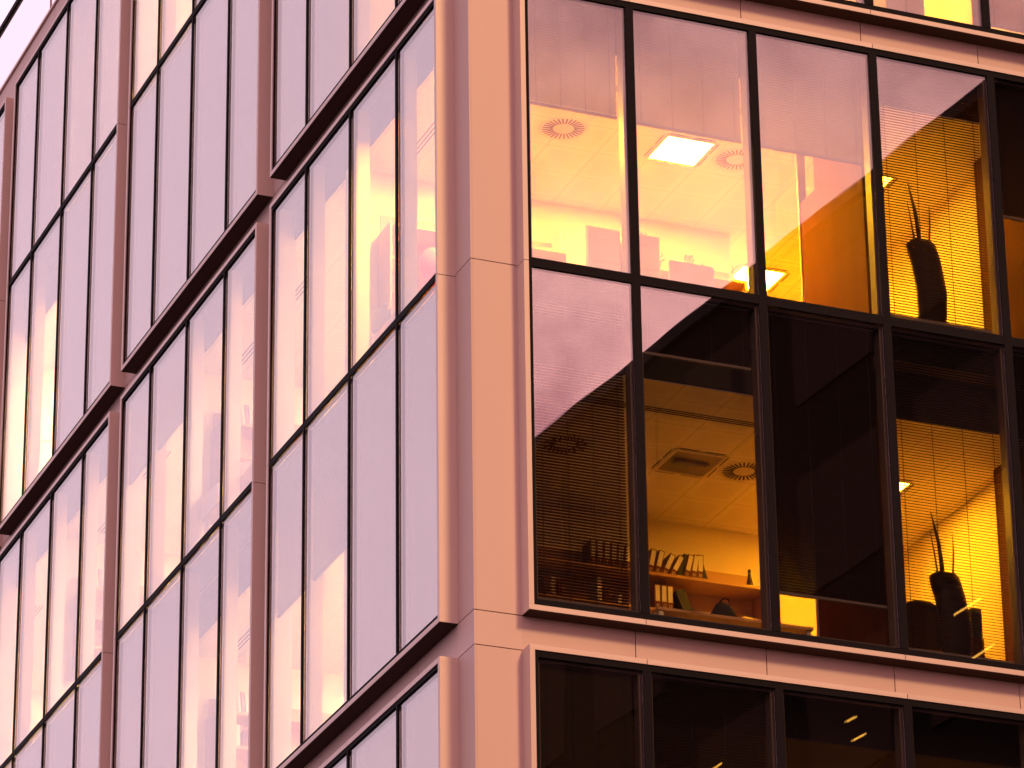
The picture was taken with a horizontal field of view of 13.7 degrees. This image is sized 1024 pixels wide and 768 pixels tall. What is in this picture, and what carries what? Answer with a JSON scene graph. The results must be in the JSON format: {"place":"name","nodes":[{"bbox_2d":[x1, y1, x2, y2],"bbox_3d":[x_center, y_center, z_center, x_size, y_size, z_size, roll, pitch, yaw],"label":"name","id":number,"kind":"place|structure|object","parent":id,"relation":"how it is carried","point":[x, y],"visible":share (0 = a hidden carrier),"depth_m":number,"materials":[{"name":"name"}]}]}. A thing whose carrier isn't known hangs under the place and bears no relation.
{"place":"outdoors","nodes":[
{"label":"outdoors","id":0,"kind":"place"},
{"bbox_2d":[0,0,54,87],"label":"sky","id":1,"kind":"structure","parent":0,"point":[30,14],"materials":[{"name":"white"}]},
{"bbox_2d":[206,483,222,514],"bbox_3d":[-3.509,1.438,52.032,0.330,0.288,0.440,9,-26,-20],"label":"file box","id":2,"kind":"object","parent":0,"point":[212,497],"visible":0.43,"depth_m":51.94,"materials":[{"name":"paper"}]},
{"bbox_2d":[372,303,394,334],"bbox_3d":[-1.358,-0.691,47.201,0.265,0.410,0.400,-12,-26,22],"label":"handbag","id":3,"kind":"object","parent":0,"point":[381,317],"visible":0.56,"depth_m":47.03,"materials":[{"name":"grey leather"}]},
{"bbox_2d":[660,252,667,267],"bbox_3d":[1.761,-1.398,49.346,0.106,0.291,0.120,-2,-24,3],"label":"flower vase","id":4,"kind":"object","parent":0,"point":[664,263],"visible":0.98,"depth_m":49.34,"materials":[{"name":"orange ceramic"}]},
{"bbox_2d":[668,260,714,286],"bbox_3d":[1.954,-1.124,46.668,0.540,0.398,0.200,9,-26,-20],"label":"monitor","id":5,"kind":"object","parent":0,"point":[691,273],"visible":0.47,"depth_m":46.65,"materials":[{"name":"silver metal"}]},
{"bbox_2d":[873,0,924,14],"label":"cupboard","id":6,"kind":"object","parent":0,"point":[914,6],"visible":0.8,"depth_m":47.82,"materials":[{"name":"silver metal"}]},
{"bbox_2d":[969,608,984,657],"bbox_3d":[4.920,2.895,45.377,0.160,1.016,0.200,9,-26,-20],"label":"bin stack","id":7,"kind":"object","parent":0,"point":[978,639],"visible":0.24,"depth_m":45.38,"materials":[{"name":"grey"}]},
{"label":"pavement","id":8,"kind":"structure","parent":0,"visible":0},
{"bbox_2d":[0,0,1023,767],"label":"office building","id":9,"kind":"structure","parent":8,"relation":"on","point":[490,180],"depth_m":47.39,"materials":[{"name":"metal"}]},
{"bbox_2d":[0,121,3,208],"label":"venetian blind","id":10,"kind":"object","parent":9,"relation":"attached to","point":[1,140],"visible":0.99,"depth_m":64.12,"materials":[{"name":"grey"}]},
{"bbox_2d":[0,0,51,37],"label":"roof balustrade","id":11,"kind":"object","parent":9,"relation":"on","point":[10,15],"visible":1,"depth_m":65.25,"materials":[{"name":"black"}]},
{"bbox_2d":[16,62,40,279],"bbox_3d":[-7.010,-3.145,62.213,0.040,3.150,1.085,9,-26,-20],"label":"window pane","id":12,"kind":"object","parent":9,"relation":"attached to","point":[27,166],"visible":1,"depth_m":62.39,"materials":[{"name":"grey"}]},
{"bbox_2d":[20,735,44,767],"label":"venetian blind","id":13,"kind":"object","parent":9,"relation":"attached to","point":[31,758],"visible":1,"depth_m":57.19,"materials":[{"name":"grey"}]},
{"bbox_2d":[41,405,52,440],"bbox_3d":[-6.761,0.569,62.108,0.400,0.550,0.027,9,-26,-20],"label":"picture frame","id":14,"kind":"object","parent":9,"relation":"attached to","point":[47,423],"visible":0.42,"depth_m":62.11,"materials":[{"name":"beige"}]},
{"bbox_2d":[41,16,69,242],"bbox_3d":[-6.506,-3.663,61.084,0.040,3.150,1.356,9,-26,-20],"label":"window pane","id":15,"kind":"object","parent":9,"relation":"attached to","point":[53,137],"visible":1,"depth_m":61.26,"materials":[{"name":"grey"}]},
{"bbox_2d":[51,698,77,767],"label":"venetian blind","id":16,"kind":"object","parent":9,"relation":"attached to","point":[62,742],"visible":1,"depth_m":55.93,"materials":[{"name":"grey"}]},
{"bbox_2d":[62,178,93,440],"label":"venetian blind","id":17,"kind":"object","parent":9,"relation":"attached to","point":[73,402],"visible":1,"depth_m":58.53,"materials":[{"name":"grey"}]},
{"bbox_2d":[69,0,98,201],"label":"window pane","id":18,"kind":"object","parent":9,"relation":"attached to","point":[83,87],"visible":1,"depth_m":59.97,"materials":[{"name":"grey"}]},
{"bbox_2d":[83,672,100,767],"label":"venetian blind","id":19,"kind":"object","parent":9,"relation":"attached to","point":[91,726],"visible":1,"depth_m":54.77,"materials":[{"name":"grey"}]},
{"bbox_2d":[94,146,115,400],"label":"venetian blind","id":20,"kind":"object","parent":9,"relation":"attached to","point":[104,285],"visible":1,"depth_m":57.43,"materials":[{"name":"grey"}]},
{"bbox_2d":[100,0,119,156],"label":"window pane","id":21,"kind":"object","parent":9,"relation":"attached to","point":[111,61],"visible":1,"depth_m":58.73,"materials":[{"name":"grey"}]},
{"bbox_2d":[72,577,169,681],"bbox_3d":[-4.658,3.443,58.299,2.660,1.520,0.400,9,-26,-20],"label":"wall shelf","id":22,"kind":"object","parent":9,"relation":"attached to","point":[98,622],"depth_m":58.03,"materials":[{"name":"white wood"}]},
{"bbox_2d":[122,621,146,767],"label":"venetian blind","id":23,"kind":"object","parent":9,"relation":"attached to","point":[133,645],"visible":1,"depth_m":53.16,"materials":[{"name":"grey"}]},
{"bbox_2d":[129,382,151,485],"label":"venetian blind","id":24,"kind":"object","parent":9,"relation":"attached to","point":[139,433],"visible":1,"depth_m":54.65,"materials":[{"name":"grey plastic"}]},
{"bbox_2d":[133,82,159,349],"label":"venetian blind","id":25,"kind":"object","parent":9,"relation":"attached to","point":[144,237],"visible":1,"depth_m":55.93,"materials":[{"name":"grey"}]},
{"bbox_2d":[151,579,183,767],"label":"venetian blind","id":26,"kind":"object","parent":9,"relation":"attached to","point":[165,689],"visible":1,"depth_m":51.93,"materials":[{"name":"grey"}]},
{"bbox_2d":[157,331,188,450],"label":"venetian blind","id":27,"kind":"object","parent":9,"relation":"attached to","point":[171,397],"visible":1,"depth_m":53.51,"materials":[{"name":"grey"}]},
{"bbox_2d":[161,31,194,312],"bbox_3d":[-4.244,-2.700,54.646,0.040,3.650,1.356,9,-26,-20],"label":"window pane","id":28,"kind":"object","parent":9,"relation":"attached to","point":[174,268],"visible":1,"depth_m":54.79,"materials":[{"name":"grey"}]},
{"bbox_2d":[198,0,230,264],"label":"window pane","id":29,"kind":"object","parent":9,"relation":"attached to","point":[214,21],"visible":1,"depth_m":53.53,"materials":[{"name":"grey"}]},
{"bbox_2d":[202,464,251,549],"bbox_3d":[-3.091,1.661,51.284,0.680,0.738,2.020,9,-26,-20],"label":"desk","id":30,"kind":"object","parent":9,"relation":"on","point":[212,516],"visible":0.17,"depth_m":51.76,"materials":[{"name":"white wood"}]},
{"bbox_2d":[240,461,251,509],"bbox_3d":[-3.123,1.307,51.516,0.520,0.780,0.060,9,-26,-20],"label":"office chair","id":31,"kind":"object","parent":9,"relation":"on","point":[244,466],"visible":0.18,"depth_m":51.56,"materials":[{"name":"pink"}]},
{"bbox_2d":[236,0,257,214],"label":"window pane","id":32,"kind":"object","parent":9,"relation":"attached to","point":[247,105],"visible":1,"depth_m":52.29,"materials":[{"name":"grey"}]},
{"bbox_2d":[242,341,253,364],"bbox_3d":[-3.221,-0.439,52.890,0.108,0.004,1.000,9,-26,-20],"label":"slot vent","id":33,"kind":"object","parent":9,"relation":"attached to","point":[247,353],"visible":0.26,"depth_m":53.02,"materials":[{"name":"black"}]},
{"bbox_2d":[209,412,306,524],"bbox_3d":[-2.442,1.163,53.330,2.660,1.520,0.400,9,-26,-20],"label":"wall shelf","id":34,"kind":"object","parent":9,"relation":"attached to","point":[246,444],"depth_m":53.03,"materials":[{"name":"white wood"}]},
{"bbox_2d":[248,405,252,424],"bbox_3d":[-3.298,0.440,53.244,0.064,0.280,0.247,9,-26,-20],"label":"book","id":35,"kind":"object","parent":34,"relation":"on","point":[250,415],"visible":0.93,"depth_m":53.14,"materials":[{"name":"beige paper"}]},
{"bbox_2d":[205,699,331,767],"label":"wall shelf","id":36,"kind":"object","parent":9,"relation":"attached to","point":[242,751],"depth_m":51.58,"materials":[{"name":"brown wood"}]},
{"bbox_2d":[236,724,239,745],"bbox_3d":[-3.353,4.278,51.459,0.070,0.278,0.247,9,-26,-20],"label":"book","id":37,"kind":"object","parent":36,"relation":"on","point":[237,734],"visible":0.29,"depth_m":51.36,"materials":[{"name":"beige paper"}]},
{"bbox_2d":[240,691,244,711],"bbox_3d":[-3.296,3.895,51.660,0.064,0.280,0.247,9,-26,-20],"label":"book","id":38,"kind":"object","parent":36,"relation":"on","point":[242,701],"visible":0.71,"depth_m":51.56,"materials":[{"name":"pink paper"}]},
{"bbox_2d":[240,730,247,746],"bbox_3d":[-3.251,4.321,51.485,0.070,0.218,0.247,9,-26,-20],"label":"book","id":39,"kind":"object","parent":36,"relation":"on","point":[243,737],"visible":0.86,"depth_m":51.40,"materials":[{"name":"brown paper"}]},
{"bbox_2d":[244,692,248,712],"bbox_3d":[-3.249,3.902,51.678,0.064,0.280,0.247,9,-26,-20],"label":"book","id":40,"kind":"object","parent":36,"relation":"on","point":[246,702],"visible":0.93,"depth_m":51.57,"materials":[{"name":"beige paper"}]},
{"bbox_2d":[277,447,305,617],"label":"venetian blind","id":41,"kind":"object","parent":9,"relation":"attached to","point":[290,532],"visible":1,"depth_m":48.16,"materials":[{"name":"grey"}]},
{"bbox_2d":[283,0,309,153],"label":"window pane","id":42,"kind":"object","parent":9,"relation":"attached to","point":[294,64],"visible":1,"depth_m":50.62,"materials":[{"name":"grey"}]},
{"bbox_2d":[313,396,350,580],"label":"venetian blind","id":43,"kind":"object","parent":9,"relation":"attached to","point":[330,497],"visible":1,"depth_m":47.03,"materials":[{"name":"grey"}]},
{"bbox_2d":[317,0,352,108],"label":"window pane","id":44,"kind":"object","parent":9,"relation":"attached to","point":[333,43],"visible":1,"depth_m":49.38,"materials":[{"name":"grey"}]},
{"bbox_2d":[358,715,399,767],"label":"venetian blind","id":45,"kind":"object","parent":9,"relation":"attached to","point":[378,750],"visible":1,"depth_m":44.19,"materials":[{"name":"grey"}]},
{"bbox_2d":[359,343,399,687],"bbox_3d":[-1.375,1.373,45.300,0.040,3.650,1.356,9,-26,-20],"label":"venetian blind","id":46,"kind":"object","parent":9,"relation":"attached to","point":[377,550],"visible":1,"depth_m":45.41,"materials":[{"name":"grey"}]},
{"bbox_2d":[370,312,399,359],"bbox_3d":[-1.249,-0.277,46.887,0.480,0.598,1.330,9,-26,-20],"label":"desk","id":47,"kind":"object","parent":9,"relation":"on","point":[382,329],"visible":0.01,"depth_m":46.93,"materials":[{"name":"white wood"}]},
{"bbox_2d":[407,297,437,640],"bbox_3d":[-0.872,0.855,44.171,0.040,3.650,1.085,9,-26,-20],"label":"venetian blind","id":48,"kind":"object","parent":9,"relation":"attached to","point":[421,329],"visible":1,"depth_m":44.29,"materials":[{"name":"grey"}]},
{"bbox_2d":[408,681,437,767],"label":"venetian blind","id":49,"kind":"object","parent":9,"relation":"attached to","point":[423,709],"visible":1,"depth_m":43.09,"materials":[{"name":"grey"}]},
{"bbox_2d":[417,122,434,153],"bbox_3d":[-1.004,-2.718,47.920,0.108,0.004,1.000,9,-26,-20],"label":"slot vent","id":50,"kind":"object","parent":9,"relation":"attached to","point":[426,137],"visible":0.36,"depth_m":47.82,"materials":[{"name":"white"}]},
{"bbox_2d":[419,247,435,291],"bbox_3d":[-0.869,-1.178,47.512,0.340,0.751,0.340,9,-26,-20],"label":"balloon","id":51,"kind":"object","parent":9,"relation":"attached to","point":[427,262],"visible":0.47,"depth_m":47.45,"materials":[{"name":"pink rubber"}]},
{"bbox_2d":[378,215,747,309],"bbox_3d":[0.609,-0.987,48.672,4.420,1.520,0.400,9,-26,-20],"label":"wall shelf","id":52,"kind":"object","parent":9,"relation":"attached to","point":[386,257],"depth_m":48.23,"materials":[{"name":"brown wood"}]},
{"bbox_2d":[551,229,564,250],"bbox_3d":[0.529,-1.594,48.877,0.058,0.288,0.251,9,-26,-20],"label":"ring binder","id":53,"kind":"object","parent":52,"relation":"on","point":[558,240],"visible":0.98,"depth_m":48.81,"materials":[{"name":"beige"}]},
{"bbox_2d":[538,116,588,140],"bbox_3d":[0.575,-2.853,47.666,0.580,0.007,0.580,9,-26,-20],"label":"air diffuser","id":54,"kind":"object","parent":9,"relation":"attached to","point":[562,128],"visible":1,"depth_m":47.66,"materials":[{"name":"beige"}]},
{"bbox_2d":[539,434,591,454],"bbox_3d":[0.579,0.655,46.200,0.580,0.007,0.580,9,-26,-20],"label":"air diffuser","id":55,"kind":"object","parent":9,"relation":"attached to","point":[565,444],"visible":0.34,"depth_m":46.20,"materials":[{"name":"beige"}]},
{"bbox_2d":[528,0,616,119],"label":"venetian blind","id":56,"kind":"object","parent":9,"relation":"attached to","point":[572,55],"visible":1,"depth_m":45.46,"materials":[{"name":"grey"}]},
{"bbox_2d":[533,274,629,609],"bbox_3d":[0.693,0.577,43.628,1.010,3.630,0.040,9,-26,-20],"label":"venetian blind","id":57,"kind":"object","parent":9,"relation":"hanging from","point":[576,283],"visible":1,"depth_m":43.64,"materials":[{"name":"grey"}]},
{"bbox_2d":[539,662,633,767],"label":"venetian blind","id":58,"kind":"object","parent":9,"relation":"attached to","point":[585,717],"visible":1,"depth_m":42.39,"materials":[{"name":"grey"}]},
{"bbox_2d":[566,225,620,270],"bbox_3d":[0.912,-0.870,46.930,0.415,1.658,0.580,9,-26,-20],"label":"filing cabinet","id":59,"kind":"object","parent":9,"relation":"on","point":[592,246],"visible":0.33,"depth_m":46.96,"materials":[{"name":"silver metal"}]},
{"bbox_2d":[620,234,660,277],"bbox_3d":[1.359,-0.800,47.097,0.410,1.658,0.580,9,-26,-20],"label":"filing cabinet","id":60,"kind":"object","parent":9,"relation":"on","point":[650,255],"visible":0.19,"depth_m":47.13,"materials":[{"name":"silver metal"}]},
{"bbox_2d":[535,389,753,426],"bbox_3d":[1.812,0.317,45.498,3.400,0.004,0.108,9,-26,-20],"label":"slot vent","id":61,"kind":"object","parent":9,"relation":"attached to","point":[673,412],"visible":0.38,"depth_m":45.50,"materials":[{"name":"black"}]},
{"bbox_2d":[537,547,761,620],"bbox_3d":[0.713,2.483,47.127,4.540,1.520,0.400,9,-26,-20],"label":"wall shelf","id":62,"kind":"object","parent":9,"relation":"attached to","point":[714,589],"depth_m":47.83,"materials":[{"name":"brown wood"}]},
{"bbox_2d":[582,540,596,562],"bbox_3d":[0.860,1.907,47.419,0.068,0.298,0.251,9,-26,-20],"label":"ring binder","id":63,"kind":"object","parent":62,"relation":"on","point":[589,552],"visible":0.27,"depth_m":47.36,"materials":[{"name":"white"}]},
{"bbox_2d":[588,577,601,599],"bbox_3d":[0.921,2.318,47.260,0.050,0.278,0.247,9,-26,-20],"label":"book","id":64,"kind":"object","parent":62,"relation":"on","point":[595,589],"visible":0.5,"depth_m":47.20,"materials":[{"name":"beige paper"}]},
{"bbox_2d":[623,544,629,567],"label":"ring binder","id":65,"kind":"object","parent":62,"relation":"on","point":[628,554],"visible":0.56,"depth_m":47.46,"materials":[{"name":"white"}]},
{"bbox_2d":[649,548,656,570],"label":"ring binder","id":66,"kind":"object","parent":62,"relation":"on","point":[652,554],"visible":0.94,"depth_m":47.57,"materials":[{"name":"white"}]},
{"bbox_2d":[650,584,660,607],"bbox_3d":[1.574,2.409,47.507,0.068,0.298,0.251,9,-26,-20],"label":"ring binder","id":67,"kind":"object","parent":62,"relation":"on","point":[655,598],"visible":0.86,"depth_m":47.43,"materials":[{"name":"brown cardboard"}]},
{"bbox_2d":[653,550,664,571],"bbox_3d":[1.602,2.034,47.691,0.138,0.306,0.251,9,-26,-20],"label":"ring binder","id":68,"kind":"object","parent":62,"relation":"on","point":[659,560],"visible":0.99,"depth_m":47.60,"materials":[{"name":"brown"}]},
{"bbox_2d":[660,585,666,606],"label":"ring binder","id":69,"kind":"object","parent":62,"relation":"on","point":[663,591],"visible":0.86,"depth_m":47.44,"materials":[{"name":"brown"}]},
{"bbox_2d":[661,553,675,572],"bbox_3d":[1.704,2.065,47.723,0.188,0.299,0.251,9,-26,-20],"label":"ring binder","id":70,"kind":"object","parent":62,"relation":"on","point":[668,561],"visible":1,"depth_m":47.65,"materials":[{"name":"brown"}]},
{"bbox_2d":[667,586,673,607],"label":"ring binder","id":71,"kind":"object","parent":62,"relation":"on","point":[670,597],"visible":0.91,"depth_m":47.46,"materials":[{"name":"brown cardboard"}]},
{"bbox_2d":[668,554,683,573],"bbox_3d":[1.796,2.082,47.756,0.196,0.296,0.251,9,-26,-20],"label":"ring binder","id":72,"kind":"object","parent":62,"relation":"on","point":[676,564],"visible":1,"depth_m":47.67,"materials":[{"name":"brown"}]},
{"bbox_2d":[676,554,686,574],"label":"ring binder","id":73,"kind":"object","parent":62,"relation":"on","point":[680,570],"visible":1,"depth_m":47.68,"materials":[{"name":"green"}]},
{"bbox_2d":[673,589,692,610],"bbox_3d":[1.871,2.461,47.618,0.202,0.290,0.247,9,-26,-20],"label":"ring binder","id":74,"kind":"object","parent":62,"relation":"on","point":[680,600],"visible":0.71,"depth_m":47.52,"materials":[{"name":"green cardboard"}]},
{"bbox_2d":[682,554,693,575],"bbox_3d":[1.933,2.087,47.815,0.143,0.306,0.251,9,-26,-20],"label":"ring binder","id":75,"kind":"object","parent":62,"relation":"on","point":[688,565],"visible":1,"depth_m":47.72,"materials":[{"name":"brown"}]},
{"bbox_2d":[690,554,698,576],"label":"ring binder","id":76,"kind":"object","parent":62,"relation":"on","point":[694,570],"visible":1,"depth_m":47.74,"materials":[{"name":"brown"}]},
{"bbox_2d":[697,554,703,577],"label":"ring binder","id":77,"kind":"object","parent":62,"relation":"on","point":[700,567],"visible":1,"depth_m":47.77,"materials":[{"name":"brown"}]},
{"bbox_2d":[644,133,718,167],"bbox_3d":[1.911,-2.635,48.185,0.688,0.012,0.688,9,-26,-20],"label":"ceiling light","id":78,"kind":"object","parent":9,"relation":"attached to","point":[681,150],"visible":1,"depth_m":48.18,"materials":[{"name":"beige plastic"}]},
{"bbox_2d":[634,14,741,143],"bbox_3d":[1.873,-3.294,45.930,1.259,1.350,0.040,9,-26,-20],"label":"venetian blind","id":79,"kind":"object","parent":9,"relation":"attached to","point":[686,79],"visible":1,"depth_m":45.93,"materials":[{"name":"grey"}]},
{"bbox_2d":[652,448,728,477],"bbox_3d":[1.950,0.883,46.708,0.688,0.040,0.688,9,-26,-20],"label":"ceiling light","id":80,"kind":"object","parent":9,"relation":"attached to","point":[688,462],"visible":1,"depth_m":46.69,"materials":[{"name":"beige"}]},
{"bbox_2d":[641,292,750,370],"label":"venetian blind","id":81,"kind":"object","parent":9,"relation":"attached to","point":[694,331],"visible":1,"depth_m":44.69,"materials":[{"name":"grey plastic"}]},
{"bbox_2d":[652,677,765,767],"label":"venetian blind","id":82,"kind":"object","parent":9,"relation":"attached to","point":[663,681],"visible":1,"depth_m":42.89,"materials":[{"name":"grey"}]},
{"bbox_2d":[651,606,813,634],"bbox_3d":[2.237,2.920,45.011,1.800,0.738,0.680,9,-26,-20],"label":"desk","id":83,"kind":"object","parent":9,"relation":"on","point":[725,619],"visible":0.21,"depth_m":44.86,"materials":[{"name":"brown wood"}]},
{"bbox_2d":[710,598,736,616],"bbox_3d":[2.226,2.402,45.053,0.340,0.236,0.240,9,-26,-20],"label":"bag","id":84,"kind":"object","parent":83,"relation":"on","point":[722,608],"visible":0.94,"depth_m":44.97,"materials":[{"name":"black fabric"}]},
{"bbox_2d":[711,148,761,170],"bbox_3d":[2.549,-2.546,48.406,0.580,0.007,0.580,9,-26,-20],"label":"air diffuser","id":85,"kind":"object","parent":9,"relation":"attached to","point":[729,159],"visible":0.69,"depth_m":48.41,"materials":[{"name":"beige metal"}]},
{"bbox_2d":[718,461,755,481],"bbox_3d":[2.552,0.962,46.940,0.580,0.007,0.580,9,-26,-20],"label":"air diffuser","id":86,"kind":"object","parent":9,"relation":"attached to","point":[741,471],"visible":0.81,"depth_m":46.94,"materials":[{"name":"beige metal"}]},
{"bbox_2d":[731,263,788,293],"bbox_3d":[2.911,-1.260,51.254,0.688,0.012,0.688,9,-26,-20],"label":"ceiling light","id":87,"kind":"object","parent":9,"relation":"attached to","point":[774,277],"visible":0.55,"depth_m":51.16,"materials":[{"name":"beige"}]},
{"bbox_2d":[756,37,863,165],"bbox_3d":[3.225,-3.082,46.436,1.259,1.355,0.040,9,-26,-20],"label":"venetian blind","id":88,"kind":"object","parent":9,"relation":"attached to","point":[809,102],"visible":1,"depth_m":46.43,"materials":[{"name":"grey"}]},
{"bbox_2d":[768,313,886,608],"bbox_3d":[3.279,0.783,44.687,1.259,3.200,0.040,9,-26,-20],"label":"venetian blind","id":89,"kind":"object","parent":9,"relation":"hanging from","point":[825,444],"visible":1,"depth_m":44.68,"materials":[{"name":"grey"}]},
{"bbox_2d":[795,93,871,312],"bbox_3d":[3.567,-1.561,47.037,0.100,2.938,1.570,9,-26,-20],"label":"partition screen","id":90,"kind":"object","parent":9,"relation":"on","point":[833,242],"visible":0.5,"depth_m":46.99,"materials":[{"name":"brown wood"}]},
{"bbox_2d":[800,190,819,304],"bbox_3d":[3.357,-1.050,47.385,0.060,2.298,0.370,9,-26,-20],"label":"door leaf","id":91,"kind":"structure","parent":90,"relation":"in","point":[808,213],"depth_m":47.57,"materials":[{"name":"brown wood"}]},
{"bbox_2d":[815,408,889,645],"bbox_3d":[3.616,1.901,45.470,0.100,2.938,1.570,9,-26,-20],"label":"partition screen","id":92,"kind":"object","parent":9,"relation":"on","point":[849,622],"visible":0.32,"depth_m":45.11,"materials":[{"name":"brown wood"}]},
{"bbox_2d":[818,526,835,638],"bbox_3d":[3.405,2.412,45.818,0.060,2.298,0.370,9,-26,-20],"label":"door leaf","id":93,"kind":"structure","parent":92,"relation":"in","point":[826,608],"depth_m":45.76,"materials":[{"name":"brown wood"}]},
{"bbox_2d":[900,479,913,495],"bbox_3d":[4.048,1.170,47.441,0.688,0.012,0.688,9,-26,-20],"label":"ceiling light","id":94,"kind":"object","parent":9,"relation":"attached to","point":[908,484],"visible":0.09,"depth_m":47.34,"materials":[{"name":"beige"}]},
{"bbox_2d":[906,600,940,651],"bbox_3d":[4.268,2.881,45.424,0.540,1.040,0.560,9,-26,-20],"label":"office chair","id":95,"kind":"object","parent":9,"relation":"on","point":[926,625],"visible":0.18,"depth_m":45.28,"materials":[{"name":"brown fabric"}]},
{"bbox_2d":[906,184,946,322],"bbox_3d":[4.544,-1.240,46.773,0.440,2.109,0.213,9,-26,-20],"label":"floor vase","id":96,"kind":"object","parent":9,"relation":"on","point":[927,274],"visible":0.5,"depth_m":46.66,"materials":[{"name":"ceramic"}]},
{"bbox_2d":[877,60,992,332],"bbox_3d":[4.588,-2.063,46.577,1.259,3.130,0.040,9,-26,-20],"label":"venetian blind","id":97,"kind":"object","parent":9,"relation":"attached to","point":[950,324],"visible":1,"depth_m":46.60,"materials":[{"name":"grey"}]},
{"bbox_2d":[929,513,971,655],"bbox_3d":[4.640,2.284,45.199,0.440,1.989,0.213,9,-26,-20],"label":"floor vase","id":98,"kind":"object","parent":9,"relation":"on","point":[953,612],"visible":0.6,"depth_m":45.07,"materials":[{"name":"ceramic"}]},
{"bbox_2d":[892,334,1013,662],"bbox_3d":[4.634,1.190,45.105,1.259,3.630,0.040,9,-26,-20],"label":"venetian blind","id":99,"kind":"object","parent":9,"relation":"hanging from","point":[926,341],"visible":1,"depth_m":45.16,"materials":[{"name":"grey"}]},
{"bbox_2d":[974,157,1023,338],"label":"column casing","id":100,"kind":"object","parent":9,"relation":"attached to","point":[1014,236],"depth_m":47.27,"materials":[{"name":"brown wood"}]},
{"bbox_2d":[989,0,1023,32],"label":"venetian blind","id":101,"kind":"object","parent":9,"relation":"attached to","point":[1007,15],"visible":1,"depth_m":47.97,"materials":[{"name":"grey"}]},
{"bbox_2d":[993,448,1023,661],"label":"column casing","id":102,"kind":"object","parent":9,"relation":"attached to","point":[1006,575],"depth_m":46.41,"materials":[{"name":"brown wood"}]},
{"bbox_2d":[995,83,1023,221],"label":"venetian blind","id":103,"kind":"object","parent":9,"relation":"attached to","point":[1010,110],"visible":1,"depth_m":47.26,"materials":[{"name":"grey"}]},
{"bbox_2d":[1013,354,1023,512],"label":"venetian blind","id":104,"kind":"object","parent":9,"relation":"hanging from","point":[1018,363],"visible":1,"depth_m":45.93,"materials":[{"name":"grey"}]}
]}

